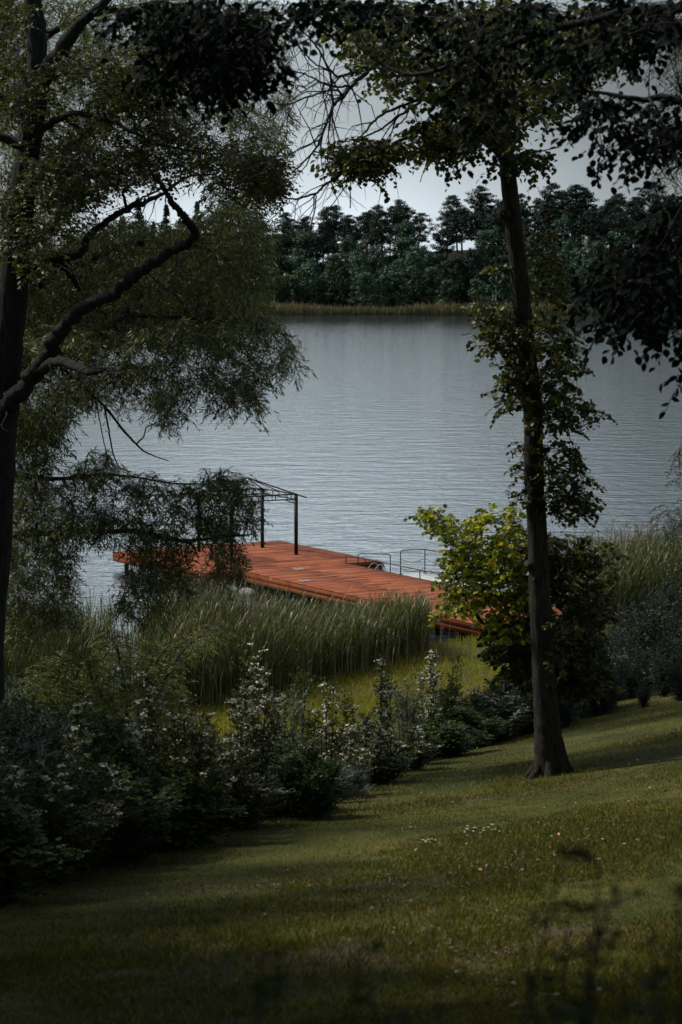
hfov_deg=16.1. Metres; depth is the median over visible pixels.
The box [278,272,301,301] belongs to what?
leafy tree
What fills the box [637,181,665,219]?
pine tree
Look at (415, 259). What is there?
leafy tree
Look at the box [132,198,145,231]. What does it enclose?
spruce tree
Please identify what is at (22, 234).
old tree
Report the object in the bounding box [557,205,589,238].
pine tree
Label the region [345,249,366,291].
leafy tree
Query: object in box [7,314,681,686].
lake
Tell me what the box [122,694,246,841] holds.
hawthorn shrub
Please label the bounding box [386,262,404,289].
leafy tree
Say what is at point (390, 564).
handrail
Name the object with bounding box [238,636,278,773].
hawthorn shrub
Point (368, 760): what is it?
hawthorn shrub
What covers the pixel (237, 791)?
hawthorn shrub
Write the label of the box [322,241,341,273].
leafy tree
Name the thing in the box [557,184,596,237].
pine tree
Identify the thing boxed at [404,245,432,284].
leafy tree
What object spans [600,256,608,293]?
birch tree
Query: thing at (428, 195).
sky
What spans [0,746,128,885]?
hawthorn shrub
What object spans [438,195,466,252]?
pine tree
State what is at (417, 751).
hawthorn shrub
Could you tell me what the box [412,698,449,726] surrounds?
hawthorn shrub
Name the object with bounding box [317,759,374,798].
sea buckthorn
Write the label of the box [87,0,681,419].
overhanging tree
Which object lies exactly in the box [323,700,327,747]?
garden post
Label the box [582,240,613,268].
leafy tree
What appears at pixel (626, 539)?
reed plumes
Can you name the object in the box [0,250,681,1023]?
ground
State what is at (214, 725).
hawthorn shrub
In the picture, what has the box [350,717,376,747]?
sea buckthorn
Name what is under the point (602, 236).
pine tree
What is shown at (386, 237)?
leafy tree
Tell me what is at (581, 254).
birch tree
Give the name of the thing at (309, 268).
leafy tree
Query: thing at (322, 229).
pine tree
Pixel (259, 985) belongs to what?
young sapling
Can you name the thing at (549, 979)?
young sapling
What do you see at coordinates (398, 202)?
pine tree
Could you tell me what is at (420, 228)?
pine tree
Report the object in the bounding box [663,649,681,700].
scrub willow
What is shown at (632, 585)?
reed bed
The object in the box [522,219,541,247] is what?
pine tree
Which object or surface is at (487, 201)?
pine tree
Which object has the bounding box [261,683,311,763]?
upright shrub
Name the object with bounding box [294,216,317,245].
pine tree
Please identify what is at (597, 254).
leafy tree
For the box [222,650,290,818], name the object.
hawthorn shrub
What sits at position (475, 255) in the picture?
leafy tree
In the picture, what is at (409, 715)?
upright shrub
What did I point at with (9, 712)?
leafy bush
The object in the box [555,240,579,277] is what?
leafy tree
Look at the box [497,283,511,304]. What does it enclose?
leafy tree
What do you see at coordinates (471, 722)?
leafy bush
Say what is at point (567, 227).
tree
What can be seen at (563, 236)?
pine tree
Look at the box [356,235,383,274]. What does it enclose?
leafy tree
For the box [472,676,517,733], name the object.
leafy bush
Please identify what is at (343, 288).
leafy tree
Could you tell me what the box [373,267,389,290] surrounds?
leafy tree
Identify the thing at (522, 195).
pine tree
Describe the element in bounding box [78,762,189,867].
leafy bush
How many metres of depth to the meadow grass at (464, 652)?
66.02 m
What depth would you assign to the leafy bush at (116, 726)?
23.09 m
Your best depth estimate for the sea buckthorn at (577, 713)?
46.15 m
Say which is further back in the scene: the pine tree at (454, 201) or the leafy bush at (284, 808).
the pine tree at (454, 201)
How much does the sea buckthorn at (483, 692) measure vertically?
1.267 m
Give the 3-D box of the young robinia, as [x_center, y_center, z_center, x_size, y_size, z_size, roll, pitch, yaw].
[-4.570,3.697,50.115,4.946,2.906,3.671,0,6,0]
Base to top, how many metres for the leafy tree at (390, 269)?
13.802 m
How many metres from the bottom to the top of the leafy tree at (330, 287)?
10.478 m
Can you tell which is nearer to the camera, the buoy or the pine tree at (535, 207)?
the buoy
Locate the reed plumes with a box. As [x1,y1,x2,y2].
[5,514,681,657]
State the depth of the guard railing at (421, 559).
93.00 m
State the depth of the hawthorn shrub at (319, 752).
29.19 m
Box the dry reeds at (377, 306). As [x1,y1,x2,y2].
[115,299,617,314]
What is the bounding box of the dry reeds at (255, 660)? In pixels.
[4,560,456,716]
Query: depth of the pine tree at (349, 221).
705.05 m
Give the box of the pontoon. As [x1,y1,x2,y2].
[402,573,522,597]
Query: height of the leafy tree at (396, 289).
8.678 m
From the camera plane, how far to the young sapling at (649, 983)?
3.05 m
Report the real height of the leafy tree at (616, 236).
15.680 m
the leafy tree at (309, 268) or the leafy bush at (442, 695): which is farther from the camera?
the leafy tree at (309, 268)
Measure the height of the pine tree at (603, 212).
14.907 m
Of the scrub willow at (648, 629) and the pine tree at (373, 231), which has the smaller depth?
the scrub willow at (648, 629)
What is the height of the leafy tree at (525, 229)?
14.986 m
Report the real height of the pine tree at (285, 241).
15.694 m
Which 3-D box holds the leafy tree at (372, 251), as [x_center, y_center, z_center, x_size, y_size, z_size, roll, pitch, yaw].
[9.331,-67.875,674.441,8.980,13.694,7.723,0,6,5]
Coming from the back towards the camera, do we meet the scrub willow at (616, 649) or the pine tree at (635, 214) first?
the pine tree at (635, 214)
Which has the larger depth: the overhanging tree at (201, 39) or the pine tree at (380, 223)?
the pine tree at (380, 223)
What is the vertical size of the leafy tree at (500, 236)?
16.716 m
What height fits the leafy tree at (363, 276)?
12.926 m
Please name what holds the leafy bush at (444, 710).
on the ground at (254, 858)
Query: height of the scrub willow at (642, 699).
0.727 m
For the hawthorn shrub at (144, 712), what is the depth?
24.57 m
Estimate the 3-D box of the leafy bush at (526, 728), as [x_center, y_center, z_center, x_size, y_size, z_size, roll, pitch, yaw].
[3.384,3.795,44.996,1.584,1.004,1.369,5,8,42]
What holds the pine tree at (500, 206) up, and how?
on the ground at (254, 858)
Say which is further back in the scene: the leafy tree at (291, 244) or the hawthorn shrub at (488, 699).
the leafy tree at (291, 244)
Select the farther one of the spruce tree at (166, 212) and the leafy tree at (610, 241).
the spruce tree at (166, 212)
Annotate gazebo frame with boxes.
[197,477,306,557]
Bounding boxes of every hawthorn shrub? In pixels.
[0,745,47,868]
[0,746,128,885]
[16,696,130,793]
[17,718,137,873]
[121,666,181,777]
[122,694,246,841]
[164,718,239,829]
[185,704,259,827]
[210,755,295,830]
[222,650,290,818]
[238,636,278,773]
[295,735,342,792]
[304,676,353,788]
[322,701,407,785]
[342,744,377,789]
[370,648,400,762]
[387,722,443,770]
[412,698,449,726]
[413,648,444,741]
[442,687,530,742]
[486,687,532,741]
[508,684,533,713]
[608,650,650,700]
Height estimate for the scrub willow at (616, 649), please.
2.359 m
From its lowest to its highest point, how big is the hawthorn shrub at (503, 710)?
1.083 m
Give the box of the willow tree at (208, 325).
[0,0,317,665]
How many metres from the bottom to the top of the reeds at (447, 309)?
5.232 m
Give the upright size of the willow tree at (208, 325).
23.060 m
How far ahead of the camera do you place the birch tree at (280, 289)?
651.77 m
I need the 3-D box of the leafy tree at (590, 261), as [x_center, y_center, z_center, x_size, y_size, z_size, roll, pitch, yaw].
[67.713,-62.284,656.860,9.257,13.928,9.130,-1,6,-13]
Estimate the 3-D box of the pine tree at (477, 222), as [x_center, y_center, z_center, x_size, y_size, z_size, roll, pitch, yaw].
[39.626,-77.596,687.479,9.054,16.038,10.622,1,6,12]
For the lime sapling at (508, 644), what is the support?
on the ground at (254, 858)
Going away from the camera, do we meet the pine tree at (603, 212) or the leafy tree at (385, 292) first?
the leafy tree at (385, 292)
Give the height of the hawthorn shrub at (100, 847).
1.468 m
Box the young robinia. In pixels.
[7,622,237,735]
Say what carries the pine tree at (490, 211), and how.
on the ground at (254, 858)
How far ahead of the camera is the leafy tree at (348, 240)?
676.19 m
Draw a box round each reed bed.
[553,520,681,624]
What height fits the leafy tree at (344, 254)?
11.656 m
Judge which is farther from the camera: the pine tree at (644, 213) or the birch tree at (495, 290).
the pine tree at (644, 213)
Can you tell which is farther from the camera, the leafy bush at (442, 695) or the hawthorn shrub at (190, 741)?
the leafy bush at (442, 695)
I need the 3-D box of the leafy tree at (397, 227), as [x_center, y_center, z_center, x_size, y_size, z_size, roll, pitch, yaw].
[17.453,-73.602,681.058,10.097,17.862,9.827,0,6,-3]
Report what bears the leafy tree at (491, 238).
on the ground at (254, 858)
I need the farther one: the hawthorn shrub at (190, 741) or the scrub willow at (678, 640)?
the scrub willow at (678, 640)
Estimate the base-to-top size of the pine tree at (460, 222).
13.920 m
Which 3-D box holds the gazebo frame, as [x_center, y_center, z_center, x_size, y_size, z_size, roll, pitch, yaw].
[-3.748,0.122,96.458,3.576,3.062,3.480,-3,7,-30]
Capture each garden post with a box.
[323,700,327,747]
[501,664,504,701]
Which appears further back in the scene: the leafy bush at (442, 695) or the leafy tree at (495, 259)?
the leafy tree at (495, 259)
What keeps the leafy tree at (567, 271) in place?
on the ground at (254, 858)
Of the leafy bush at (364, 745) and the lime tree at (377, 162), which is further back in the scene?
the leafy bush at (364, 745)
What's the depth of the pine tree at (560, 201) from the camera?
702.95 m
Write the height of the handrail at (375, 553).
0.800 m
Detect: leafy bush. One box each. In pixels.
[0,693,108,807]
[0,795,89,906]
[29,691,79,728]
[31,695,161,805]
[76,707,128,739]
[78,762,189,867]
[89,733,183,852]
[138,774,247,852]
[147,750,217,799]
[257,754,342,815]
[265,737,304,780]
[271,744,345,819]
[351,746,418,784]
[354,736,377,761]
[396,723,443,763]
[412,690,469,726]
[421,714,492,759]
[435,683,468,709]
[441,706,514,748]
[449,692,499,740]
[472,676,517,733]
[489,680,532,731]
[496,691,560,735]
[573,685,628,717]
[631,657,657,691]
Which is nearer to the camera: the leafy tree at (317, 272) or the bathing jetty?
the bathing jetty
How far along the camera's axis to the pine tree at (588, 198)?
692.94 m
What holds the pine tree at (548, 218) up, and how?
on the ground at (254, 858)
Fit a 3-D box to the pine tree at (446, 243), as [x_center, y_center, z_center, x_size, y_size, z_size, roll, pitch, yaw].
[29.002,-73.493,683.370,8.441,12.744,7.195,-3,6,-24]
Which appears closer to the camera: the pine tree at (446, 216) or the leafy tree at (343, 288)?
the leafy tree at (343, 288)
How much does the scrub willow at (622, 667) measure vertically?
1.580 m
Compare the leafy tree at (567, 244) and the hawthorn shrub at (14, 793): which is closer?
the hawthorn shrub at (14, 793)
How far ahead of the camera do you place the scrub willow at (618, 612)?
57.45 m
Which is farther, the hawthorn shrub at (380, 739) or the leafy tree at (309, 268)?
the leafy tree at (309, 268)
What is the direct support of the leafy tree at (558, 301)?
on the ground at (254, 858)
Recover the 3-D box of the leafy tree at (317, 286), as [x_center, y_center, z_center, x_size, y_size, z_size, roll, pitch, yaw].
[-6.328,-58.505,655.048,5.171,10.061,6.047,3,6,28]
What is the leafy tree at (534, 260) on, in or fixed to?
on the ground at (254, 858)
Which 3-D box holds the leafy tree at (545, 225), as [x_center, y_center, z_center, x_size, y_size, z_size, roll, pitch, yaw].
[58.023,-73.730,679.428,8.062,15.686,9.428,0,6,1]
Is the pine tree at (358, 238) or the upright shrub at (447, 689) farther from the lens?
the pine tree at (358, 238)
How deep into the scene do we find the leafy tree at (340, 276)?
659.96 m
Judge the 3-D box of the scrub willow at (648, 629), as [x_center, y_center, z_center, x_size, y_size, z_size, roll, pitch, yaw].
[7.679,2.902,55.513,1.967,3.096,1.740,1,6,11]
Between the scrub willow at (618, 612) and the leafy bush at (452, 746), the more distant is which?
the scrub willow at (618, 612)
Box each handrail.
[344,555,441,579]
[358,553,390,571]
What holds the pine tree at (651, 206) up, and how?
on the ground at (254, 858)
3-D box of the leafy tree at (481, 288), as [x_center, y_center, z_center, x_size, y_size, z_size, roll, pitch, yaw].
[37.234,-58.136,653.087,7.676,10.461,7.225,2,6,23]
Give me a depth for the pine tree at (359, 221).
704.23 m
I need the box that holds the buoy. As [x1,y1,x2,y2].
[239,588,254,594]
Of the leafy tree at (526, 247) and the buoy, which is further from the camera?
the leafy tree at (526, 247)
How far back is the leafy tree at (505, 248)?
664.40 m
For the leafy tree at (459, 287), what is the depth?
653.75 m
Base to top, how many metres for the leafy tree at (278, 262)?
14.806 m
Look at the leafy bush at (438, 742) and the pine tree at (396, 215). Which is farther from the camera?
the pine tree at (396, 215)
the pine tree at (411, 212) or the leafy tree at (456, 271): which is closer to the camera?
the leafy tree at (456, 271)
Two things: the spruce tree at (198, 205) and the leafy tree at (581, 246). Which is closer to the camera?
the leafy tree at (581, 246)
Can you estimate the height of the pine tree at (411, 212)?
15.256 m
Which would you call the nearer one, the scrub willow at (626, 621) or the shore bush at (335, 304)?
the scrub willow at (626, 621)
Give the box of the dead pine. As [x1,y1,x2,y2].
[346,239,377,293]
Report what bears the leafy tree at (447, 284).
on the ground at (254, 858)
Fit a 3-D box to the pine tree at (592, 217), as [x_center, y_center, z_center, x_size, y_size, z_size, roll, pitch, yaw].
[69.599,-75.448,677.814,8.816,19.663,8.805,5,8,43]
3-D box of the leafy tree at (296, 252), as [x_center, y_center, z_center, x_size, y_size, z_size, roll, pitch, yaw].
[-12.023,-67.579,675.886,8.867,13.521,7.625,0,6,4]
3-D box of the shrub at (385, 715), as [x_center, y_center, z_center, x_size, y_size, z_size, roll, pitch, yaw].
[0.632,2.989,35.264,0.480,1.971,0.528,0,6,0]
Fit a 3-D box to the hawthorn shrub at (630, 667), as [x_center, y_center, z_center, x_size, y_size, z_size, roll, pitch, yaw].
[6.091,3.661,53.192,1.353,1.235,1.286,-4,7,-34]
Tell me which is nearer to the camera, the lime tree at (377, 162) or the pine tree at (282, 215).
the lime tree at (377, 162)
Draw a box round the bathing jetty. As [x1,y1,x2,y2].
[113,541,563,638]
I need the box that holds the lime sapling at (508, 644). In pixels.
[404,501,632,713]
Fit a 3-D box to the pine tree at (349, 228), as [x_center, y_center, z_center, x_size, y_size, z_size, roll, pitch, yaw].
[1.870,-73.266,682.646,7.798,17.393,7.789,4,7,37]
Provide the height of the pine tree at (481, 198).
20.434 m
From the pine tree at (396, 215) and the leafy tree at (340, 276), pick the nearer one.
the leafy tree at (340, 276)
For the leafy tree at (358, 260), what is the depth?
662.54 m
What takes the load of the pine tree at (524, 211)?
on the ground at (254, 858)
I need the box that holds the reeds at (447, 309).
[33,299,666,315]
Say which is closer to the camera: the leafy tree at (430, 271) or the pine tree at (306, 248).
the leafy tree at (430, 271)
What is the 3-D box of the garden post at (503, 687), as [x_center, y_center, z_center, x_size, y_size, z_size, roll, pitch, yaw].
[3.095,3.692,46.159,0.075,1.594,0.075,0,6,0]
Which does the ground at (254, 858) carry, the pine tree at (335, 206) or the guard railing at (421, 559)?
the pine tree at (335, 206)
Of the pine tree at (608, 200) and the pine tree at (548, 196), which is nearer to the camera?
the pine tree at (548, 196)
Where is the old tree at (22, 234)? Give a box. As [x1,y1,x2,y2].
[0,0,303,720]
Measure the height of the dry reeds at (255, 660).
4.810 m
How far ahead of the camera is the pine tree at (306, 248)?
681.15 m
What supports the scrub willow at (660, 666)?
on the ground at (254, 858)
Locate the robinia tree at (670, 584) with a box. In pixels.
[640,41,681,627]
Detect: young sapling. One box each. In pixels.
[220,943,293,1023]
[341,938,393,1023]
[386,979,443,1023]
[521,847,600,1023]
[553,846,658,1023]
[636,866,681,1023]
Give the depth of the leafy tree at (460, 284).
662.56 m
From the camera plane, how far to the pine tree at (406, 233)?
679.88 m
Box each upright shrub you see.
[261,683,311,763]
[288,667,324,767]
[334,691,359,755]
[382,672,427,749]
[440,656,464,712]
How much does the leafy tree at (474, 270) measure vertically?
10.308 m
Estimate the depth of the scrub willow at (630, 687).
52.50 m
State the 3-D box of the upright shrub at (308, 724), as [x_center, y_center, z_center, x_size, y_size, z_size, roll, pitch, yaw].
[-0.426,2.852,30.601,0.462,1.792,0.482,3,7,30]
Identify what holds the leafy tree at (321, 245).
on the ground at (254, 858)
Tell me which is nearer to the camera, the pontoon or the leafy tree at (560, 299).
the pontoon
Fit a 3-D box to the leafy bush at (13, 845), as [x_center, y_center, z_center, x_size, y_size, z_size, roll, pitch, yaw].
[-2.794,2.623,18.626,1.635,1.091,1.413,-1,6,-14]
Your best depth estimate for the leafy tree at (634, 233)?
674.40 m
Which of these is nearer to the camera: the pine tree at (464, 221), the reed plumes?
the reed plumes
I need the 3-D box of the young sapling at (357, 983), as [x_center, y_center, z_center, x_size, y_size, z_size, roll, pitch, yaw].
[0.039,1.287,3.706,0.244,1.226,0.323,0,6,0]
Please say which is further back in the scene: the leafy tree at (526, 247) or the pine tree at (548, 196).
the pine tree at (548, 196)
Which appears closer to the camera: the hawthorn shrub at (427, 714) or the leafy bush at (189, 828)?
the leafy bush at (189, 828)
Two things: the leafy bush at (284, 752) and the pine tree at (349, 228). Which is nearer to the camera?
the leafy bush at (284, 752)
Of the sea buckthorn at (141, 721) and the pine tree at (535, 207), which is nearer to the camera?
the sea buckthorn at (141, 721)
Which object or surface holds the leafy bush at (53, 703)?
on the ground at (254, 858)
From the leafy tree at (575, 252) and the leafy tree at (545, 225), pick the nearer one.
the leafy tree at (575, 252)
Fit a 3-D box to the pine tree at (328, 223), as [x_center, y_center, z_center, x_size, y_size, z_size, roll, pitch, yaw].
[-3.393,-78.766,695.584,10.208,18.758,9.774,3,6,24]
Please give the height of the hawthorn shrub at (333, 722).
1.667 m
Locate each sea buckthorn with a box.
[0,704,102,875]
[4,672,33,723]
[107,688,202,776]
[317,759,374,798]
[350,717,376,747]
[459,686,485,707]
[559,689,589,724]
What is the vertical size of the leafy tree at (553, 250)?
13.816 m
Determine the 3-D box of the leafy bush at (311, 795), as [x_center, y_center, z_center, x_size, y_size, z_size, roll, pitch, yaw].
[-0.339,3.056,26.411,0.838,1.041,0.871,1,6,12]
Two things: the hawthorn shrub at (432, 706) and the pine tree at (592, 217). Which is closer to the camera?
the hawthorn shrub at (432, 706)
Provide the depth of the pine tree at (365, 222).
693.66 m
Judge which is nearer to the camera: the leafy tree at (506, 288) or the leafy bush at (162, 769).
the leafy bush at (162, 769)
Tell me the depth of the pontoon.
92.37 m
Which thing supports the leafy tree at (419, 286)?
on the ground at (254, 858)
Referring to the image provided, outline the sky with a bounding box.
[0,0,681,261]
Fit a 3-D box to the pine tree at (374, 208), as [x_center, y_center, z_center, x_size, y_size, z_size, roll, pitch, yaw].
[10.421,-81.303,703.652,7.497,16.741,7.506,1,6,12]
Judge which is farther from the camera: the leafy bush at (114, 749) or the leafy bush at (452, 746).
the leafy bush at (452, 746)
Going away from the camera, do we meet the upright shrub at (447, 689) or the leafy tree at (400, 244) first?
the upright shrub at (447, 689)
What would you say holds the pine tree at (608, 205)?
on the ground at (254, 858)
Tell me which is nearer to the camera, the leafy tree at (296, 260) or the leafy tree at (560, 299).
the leafy tree at (560, 299)
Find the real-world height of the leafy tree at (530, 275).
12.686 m
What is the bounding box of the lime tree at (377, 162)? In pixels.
[231,0,636,778]
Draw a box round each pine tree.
[271,235,292,260]
[272,212,296,242]
[276,218,303,250]
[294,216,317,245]
[295,235,324,260]
[312,225,334,271]
[314,206,347,254]
[323,205,345,241]
[332,222,358,259]
[339,215,362,240]
[343,232,360,252]
[352,212,377,240]
[357,214,370,238]
[363,227,386,255]
[366,209,394,267]
[367,204,385,231]
[384,207,414,239]
[385,199,411,254]
[391,230,416,255]
[399,207,417,235]
[410,213,434,253]
[429,213,463,263]
[429,230,455,265]
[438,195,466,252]
[447,207,476,261]
[450,208,471,231]
[462,185,495,220]
[467,211,488,247]
[472,192,500,214]
[478,209,495,235]
[480,212,505,245]
[493,200,522,227]
[519,193,530,218]
[520,202,533,230]
[522,200,541,229]
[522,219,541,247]
[531,202,561,235]
[532,201,561,228]
[534,182,567,226]
[554,190,569,247]
[554,230,573,249]
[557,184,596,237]
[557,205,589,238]
[564,187,599,247]
[576,208,606,248]
[591,207,608,231]
[592,218,611,241]
[595,201,626,232]
[600,212,631,245]
[603,196,623,225]
[607,193,631,235]
[619,200,647,237]
[624,196,649,225]
[626,210,651,234]
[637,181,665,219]
[643,195,675,222]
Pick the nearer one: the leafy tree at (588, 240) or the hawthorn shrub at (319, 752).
the hawthorn shrub at (319, 752)
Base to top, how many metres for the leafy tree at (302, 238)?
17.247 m
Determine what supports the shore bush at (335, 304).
on the ground at (254, 858)
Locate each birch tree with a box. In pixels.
[266,268,282,304]
[486,266,507,302]
[574,248,590,275]
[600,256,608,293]
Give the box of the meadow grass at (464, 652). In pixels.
[70,610,681,739]
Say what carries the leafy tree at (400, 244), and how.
on the ground at (254, 858)
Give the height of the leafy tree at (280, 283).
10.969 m
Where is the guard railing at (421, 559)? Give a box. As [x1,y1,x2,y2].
[399,549,525,587]
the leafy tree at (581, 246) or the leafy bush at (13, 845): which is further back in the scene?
the leafy tree at (581, 246)
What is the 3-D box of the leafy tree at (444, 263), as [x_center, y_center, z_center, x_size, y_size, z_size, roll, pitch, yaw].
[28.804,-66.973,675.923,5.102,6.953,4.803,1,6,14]
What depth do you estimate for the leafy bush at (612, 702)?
48.33 m
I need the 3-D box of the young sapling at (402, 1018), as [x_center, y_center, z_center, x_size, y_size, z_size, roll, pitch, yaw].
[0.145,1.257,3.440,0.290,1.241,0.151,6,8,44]
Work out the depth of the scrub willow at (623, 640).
55.19 m
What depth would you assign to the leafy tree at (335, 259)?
670.45 m
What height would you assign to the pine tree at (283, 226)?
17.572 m
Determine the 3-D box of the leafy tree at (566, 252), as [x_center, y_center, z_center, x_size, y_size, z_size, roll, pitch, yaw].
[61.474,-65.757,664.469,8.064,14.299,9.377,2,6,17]
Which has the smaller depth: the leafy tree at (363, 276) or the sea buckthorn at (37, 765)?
the sea buckthorn at (37, 765)
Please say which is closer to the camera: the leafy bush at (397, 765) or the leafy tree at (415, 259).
the leafy bush at (397, 765)
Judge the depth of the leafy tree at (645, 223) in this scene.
675.23 m
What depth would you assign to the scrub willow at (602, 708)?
47.54 m
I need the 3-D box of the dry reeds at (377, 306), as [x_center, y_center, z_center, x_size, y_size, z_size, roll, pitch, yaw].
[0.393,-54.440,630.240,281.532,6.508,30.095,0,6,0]
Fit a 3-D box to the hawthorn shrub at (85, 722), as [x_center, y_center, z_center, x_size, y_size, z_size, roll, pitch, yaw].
[-2.554,2.550,22.423,1.284,1.703,1.438,-6,8,-44]
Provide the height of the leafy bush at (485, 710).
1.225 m
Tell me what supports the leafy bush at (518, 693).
on the ground at (254, 858)
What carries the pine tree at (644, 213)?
on the ground at (254, 858)
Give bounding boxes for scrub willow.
[582,663,621,716]
[595,607,624,675]
[601,601,647,652]
[601,645,633,709]
[604,626,649,674]
[609,583,681,679]
[613,640,650,699]
[632,573,681,686]
[634,678,653,707]
[646,631,681,697]
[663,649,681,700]
[668,615,681,673]
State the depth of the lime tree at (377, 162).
29.86 m
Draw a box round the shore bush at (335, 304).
[332,302,343,307]
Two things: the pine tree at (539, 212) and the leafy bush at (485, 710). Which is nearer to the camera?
the leafy bush at (485, 710)
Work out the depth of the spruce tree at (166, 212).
690.70 m
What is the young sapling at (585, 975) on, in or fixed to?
on the ground at (254, 858)
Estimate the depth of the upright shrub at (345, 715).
33.68 m
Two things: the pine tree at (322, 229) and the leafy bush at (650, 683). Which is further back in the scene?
the pine tree at (322, 229)
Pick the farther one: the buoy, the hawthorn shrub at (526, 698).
the buoy
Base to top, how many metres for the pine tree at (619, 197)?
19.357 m
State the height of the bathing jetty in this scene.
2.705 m
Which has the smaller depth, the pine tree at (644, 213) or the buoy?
the buoy
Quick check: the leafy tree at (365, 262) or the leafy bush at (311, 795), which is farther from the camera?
the leafy tree at (365, 262)
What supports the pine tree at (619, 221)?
on the ground at (254, 858)
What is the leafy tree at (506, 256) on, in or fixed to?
on the ground at (254, 858)
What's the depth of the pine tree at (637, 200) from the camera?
697.35 m
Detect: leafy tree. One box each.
[265,251,291,291]
[265,277,285,302]
[278,233,300,274]
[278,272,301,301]
[280,255,305,296]
[283,277,306,304]
[285,246,310,282]
[291,230,323,276]
[292,262,321,304]
[297,258,324,296]
[305,234,331,277]
[307,278,327,306]
[318,270,339,301]
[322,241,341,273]
[322,253,343,293]
[326,245,351,274]
[331,233,360,283]
[331,266,351,300]
[334,280,350,306]
[344,253,374,302]
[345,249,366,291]
[349,272,380,307]
[351,251,373,279]
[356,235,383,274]
[360,244,388,285]
[368,275,392,307]
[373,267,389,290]
[377,224,399,265]
[377,264,410,306]
[385,220,419,271]
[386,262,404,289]
[387,280,401,303]
[392,236,416,282]
[395,250,427,300]
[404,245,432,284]
[411,279,427,304]
[417,266,445,304]
[421,251,444,292]
[434,279,456,305]
[436,261,451,280]
[440,255,470,296]
[450,273,469,297]
[451,281,466,305]
[455,247,489,294]
[464,278,490,305]
[467,230,499,282]
[468,263,482,287]
[473,218,496,262]
[481,224,507,267]
[487,256,510,298]
[490,254,510,294]
[495,236,528,280]
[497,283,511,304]
[523,224,534,247]
[525,242,537,257]
[527,258,541,297]
[528,272,540,299]
[535,222,555,253]
[537,237,562,275]
[539,279,559,305]
[546,276,567,303]
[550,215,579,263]
[552,268,578,302]
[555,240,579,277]
[556,247,574,287]
[563,240,589,277]
[565,248,590,289]
[576,257,599,283]
[582,235,600,259]
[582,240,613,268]
[588,245,611,269]
[602,230,626,265]
[602,232,617,257]
[620,224,643,253]
[633,218,655,248]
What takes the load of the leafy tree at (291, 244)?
on the ground at (254, 858)
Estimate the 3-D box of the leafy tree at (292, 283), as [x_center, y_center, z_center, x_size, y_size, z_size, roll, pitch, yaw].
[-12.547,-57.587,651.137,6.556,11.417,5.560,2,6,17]
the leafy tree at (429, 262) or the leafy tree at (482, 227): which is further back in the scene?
the leafy tree at (482, 227)
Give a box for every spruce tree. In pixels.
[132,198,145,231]
[157,204,170,235]
[192,201,200,223]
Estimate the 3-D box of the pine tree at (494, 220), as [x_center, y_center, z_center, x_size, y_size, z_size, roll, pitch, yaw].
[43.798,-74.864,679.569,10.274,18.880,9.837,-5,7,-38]
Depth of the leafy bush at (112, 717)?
38.53 m
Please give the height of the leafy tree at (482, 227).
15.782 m

